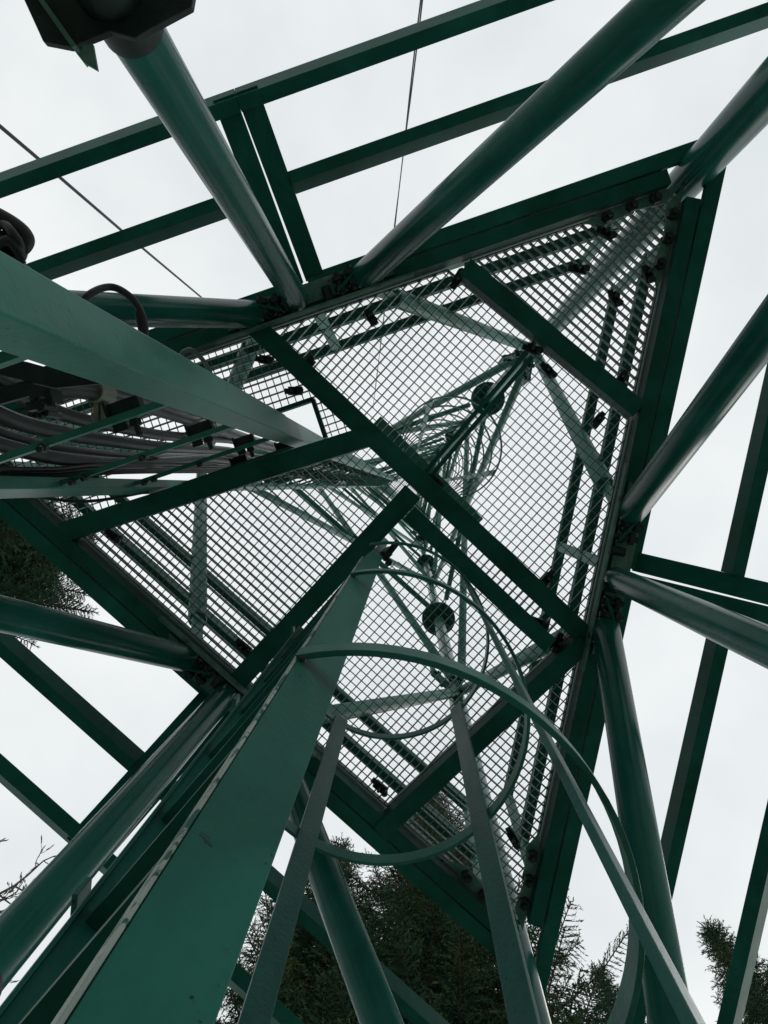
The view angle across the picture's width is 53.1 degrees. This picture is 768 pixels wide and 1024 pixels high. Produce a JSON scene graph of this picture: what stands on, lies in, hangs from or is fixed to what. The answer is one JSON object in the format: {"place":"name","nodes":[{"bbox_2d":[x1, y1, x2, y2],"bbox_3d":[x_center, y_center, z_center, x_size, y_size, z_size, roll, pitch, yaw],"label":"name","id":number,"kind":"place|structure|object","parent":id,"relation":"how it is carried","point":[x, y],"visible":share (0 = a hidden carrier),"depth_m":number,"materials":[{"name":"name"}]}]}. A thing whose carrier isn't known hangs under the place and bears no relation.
{"place":"outdoors","nodes":[
{"label":"outdoors","id":0,"kind":"place"},
{"bbox_2d":[0,124,201,296],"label":"stay cable","id":1,"kind":"object","parent":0,"point":[26,148],"visible":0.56,"depth_m":4.63,"materials":[{"name":"black metal"}]},
{"bbox_2d":[0,0,767,1023],"label":"sky","id":2,"kind":"structure","parent":0,"point":[51,102],"materials":[{"name":"white"}]},
{"bbox_2d":[373,0,422,407],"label":"twisted wire","id":3,"kind":"object","parent":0,"point":[414,57],"visible":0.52,"depth_m":7.88,"materials":[{"name":"grey metal"}]},
{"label":"ground","id":4,"kind":"structure","parent":0,"visible":0},
{"bbox_2d":[0,835,55,982],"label":"bare tree","id":5,"kind":"object","parent":4,"relation":"on","point":[12,887],"visible":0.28,"depth_m":7.50,"materials":[{"name":"brown plant"}]},
{"bbox_2d":[0,497,100,649],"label":"spruce tree","id":6,"kind":"object","parent":4,"relation":"on","point":[29,572],"visible":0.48,"depth_m":9.82,"materials":[{"name":"green plant"}]},
{"bbox_2d":[215,832,479,1023],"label":"spruce tree","id":7,"kind":"object","parent":4,"relation":"on","point":[311,953],"visible":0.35,"depth_m":8.61,"materials":[{"name":"green plant"}]},
{"bbox_2d":[0,0,767,1023],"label":"lattice tower","id":8,"kind":"structure","parent":4,"relation":"on","point":[134,36],"depth_m":2.30,"materials":[{"name":"metal"}]},
{"bbox_2d":[0,499,209,842],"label":"guard frame","id":9,"kind":"object","parent":8,"relation":"attached to","point":[74,707],"visible":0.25,"depth_m":2.79,"materials":[{"name":"green paint"}]},
{"bbox_2d":[0,89,302,373],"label":"guard frame","id":10,"kind":"object","parent":8,"relation":"attached to","point":[224,108],"visible":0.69,"depth_m":2.65,"materials":[{"name":"green paint"}]},
{"bbox_2d":[0,251,397,498],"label":"cable ladder","id":11,"kind":"object","parent":8,"relation":"attached to","point":[44,320],"visible":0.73,"depth_m":1.51,"materials":[{"name":"green metal"}]},
{"bbox_2d":[0,208,34,268],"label":"cable connector","id":12,"kind":"object","parent":11,"relation":"attached to","point":[17,240],"visible":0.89,"depth_m":0.96,"materials":[{"name":"black plastic"}]},
{"bbox_2d":[0,361,99,418],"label":"ladder bracket","id":13,"kind":"object","parent":11,"relation":"attached to","point":[43,399],"visible":0.97,"depth_m":1.26,"materials":[{"name":"metal"}]},
{"bbox_2d":[37,491,148,502],"bbox_3d":[-1.059,-0.054,2.784,0.322,0.309,0.040,-2,-88,2],"label":"loose cable","id":14,"kind":"object","parent":11,"relation":"hanging from","point":[84,501],"visible":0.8,"depth_m":2.74,"materials":[{"name":"black rubber"}]},
{"bbox_2d":[80,283,148,335],"bbox_3d":[-0.523,-0.385,1.480,0.152,0.072,0.113,16,-88,1],"label":"cable loop","id":15,"kind":"object","parent":11,"relation":"attached to","point":[119,289],"visible":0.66,"depth_m":1.50,"materials":[{"name":"black rubber"}]},
{"bbox_2d":[135,311,140,331],"bbox_3d":[-0.477,-0.362,1.504,0.010,0.010,0.061,-11,-88,2],"label":"cable end","id":16,"kind":"object","parent":15,"relation":"attached to","point":[138,321],"visible":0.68,"depth_m":1.50,"materials":[{"name":"black rubber"}]},
{"bbox_2d":[0,437,302,472],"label":"feeder cable","id":17,"kind":"object","parent":11,"relation":"attached to","point":[52,457],"visible":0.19,"depth_m":2.29,"materials":[{"name":"black rubber"}]},
{"bbox_2d":[0,466,309,475],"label":"feeder cable","id":18,"kind":"object","parent":11,"relation":"attached to","point":[49,472],"visible":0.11,"depth_m":2.22,"materials":[{"name":"black rubber"}]},
{"bbox_2d":[0,462,332,477],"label":"feeder cable","id":19,"kind":"object","parent":11,"relation":"attached to","point":[7,468],"visible":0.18,"depth_m":2.28,"materials":[{"name":"black rubber"}]},
{"bbox_2d":[0,427,336,473],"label":"feeder cable","id":20,"kind":"object","parent":11,"relation":"attached to","point":[13,435],"visible":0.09,"depth_m":2.39,"materials":[{"name":"black rubber"}]},
{"bbox_2d":[0,384,344,471],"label":"feeder cable","id":21,"kind":"object","parent":11,"relation":"attached to","point":[73,417],"visible":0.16,"depth_m":2.50,"materials":[{"name":"black rubber"}]},
{"bbox_2d":[0,375,348,469],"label":"feeder cable","id":22,"kind":"object","parent":11,"relation":"attached to","point":[91,392],"visible":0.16,"depth_m":2.54,"materials":[{"name":"black rubber"}]},
{"bbox_2d":[86,384,116,421],"bbox_3d":[-0.790,-0.305,2.143,0.064,0.100,0.120,-8,-88,2],"label":"cable clamp ring","id":23,"kind":"object","parent":22,"relation":"attached to","point":[108,394],"visible":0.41,"depth_m":2.12,"materials":[{"name":"plastic"}]},
{"bbox_2d":[0,468,349,481],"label":"feeder cable","id":24,"kind":"object","parent":11,"relation":"attached to","point":[62,475],"visible":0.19,"depth_m":2.34,"materials":[{"name":"black rubber"}]},
{"bbox_2d":[0,406,358,475],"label":"feeder cable","id":25,"kind":"object","parent":11,"relation":"attached to","point":[11,419],"visible":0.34,"depth_m":2.32,"materials":[{"name":"black rubber"}]},
{"bbox_2d":[65,470,338,480],"bbox_3d":[-0.737,-0.365,8.952,0.046,20.962,0.080,21,-88,1],"label":"feeder cable","id":26,"kind":"object","parent":11,"relation":"attached to","point":[161,471],"visible":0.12,"depth_m":3.02,"materials":[{"name":"black rubber"}]},
{"bbox_2d":[67,472,345,481],"bbox_3d":[-0.746,-0.362,8.979,0.046,21.015,0.078,25,-87,1],"label":"feeder cable","id":27,"kind":"object","parent":11,"relation":"attached to","point":[145,473],"visible":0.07,"depth_m":2.90,"materials":[{"name":"black rubber"}]},
{"bbox_2d":[99,711,495,1023],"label":"guard frame","id":28,"kind":"object","parent":8,"relation":"attached to","point":[413,1007],"visible":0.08,"depth_m":2.84,"materials":[{"name":"green paint"}]},
{"bbox_2d":[1,169,700,930],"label":"platform","id":29,"kind":"structure","parent":8,"relation":"attached to","point":[635,407],"depth_m":3.00,"materials":[{"name":"green paint"}]},
{"bbox_2d":[179,347,212,372],"bbox_3d":[-0.689,-0.560,2.853,0.126,0.119,0.062,30,-87,1],"label":"cord loop","id":30,"kind":"object","parent":29,"relation":"hanging from","point":[198,355],"visible":0.77,"depth_m":2.82,"materials":[{"name":"black rubber"}]},
{"bbox_2d":[10,461,481,878],"bbox_3d":[-0.592,0.706,3.651,2.800,1.090,0.058,42,-87,0],"label":"railing","id":31,"kind":"object","parent":29,"relation":"on","point":[403,753],"visible":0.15,"depth_m":3.62,"materials":[{"name":"green metal"}]},
{"bbox_2d":[43,216,626,432],"bbox_3d":[-0.271,-0.864,3.588,2.800,1.090,0.058,-18,-89,2],"label":"railing","id":32,"kind":"object","parent":29,"relation":"on","point":[453,308],"visible":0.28,"depth_m":3.58,"materials":[{"name":"green metal"}]},
{"bbox_2d":[504,243,659,865],"bbox_3d":[0.929,0.201,3.586,0.058,1.090,2.800,12,-88,1],"label":"railing","id":33,"kind":"object","parent":29,"relation":"on","point":[592,526],"visible":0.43,"depth_m":3.59,"materials":[{"name":"green metal"}]},
{"bbox_2d":[0,538,705,1023],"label":"caged ladder","id":34,"kind":"object","parent":8,"relation":"attached to","point":[156,924],"visible":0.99,"depth_m":0.83,"materials":[{"name":"metal"}]},
{"bbox_2d":[365,455,435,528],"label":"platform","id":35,"kind":"structure","parent":8,"relation":"attached to","point":[386,503],"depth_m":25.56,"materials":[{"name":"green paint"}]},
{"bbox_2d":[374,395,501,522],"bbox_3d":[1.025,-1.019,22.307,0.654,35.300,0.974,-42,-90,3],"label":"caged ladder","id":36,"kind":"object","parent":8,"relation":"attached to","point":[448,490],"visible":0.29,"depth_m":5.86,"materials":[{"name":"green metal"}]},
{"bbox_2d":[235,0,767,282],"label":"guard frame","id":37,"kind":"object","parent":8,"relation":"attached to","point":[253,97],"visible":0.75,"depth_m":2.65,"materials":[{"name":"green paint"}]},
{"bbox_2d":[535,576,767,1023],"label":"guard frame","id":38,"kind":"object","parent":8,"relation":"attached to","point":[676,826],"visible":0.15,"depth_m":2.71,"materials":[{"name":"green paint"}]},
{"bbox_2d":[631,167,767,604],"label":"guard frame","id":39,"kind":"object","parent":8,"relation":"attached to","point":[731,579],"visible":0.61,"depth_m":2.84,"materials":[{"name":"green paint"}]},
{"bbox_2d":[277,791,628,1023],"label":"spruce tree","id":40,"kind":"object","parent":4,"relation":"on","point":[438,949],"visible":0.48,"depth_m":8.12,"materials":[{"name":"green plant"}]},
{"bbox_2d":[587,959,646,1023],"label":"spruce tree","id":41,"kind":"object","parent":4,"relation":"on","point":[607,1014],"visible":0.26,"depth_m":14.42,"materials":[{"name":"green plant"}]},
{"bbox_2d":[695,914,767,1023],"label":"spruce tree","id":42,"kind":"object","parent":4,"relation":"on","point":[722,946],"visible":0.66,"depth_m":12.12,"materials":[{"name":"green plant"}]}
]}

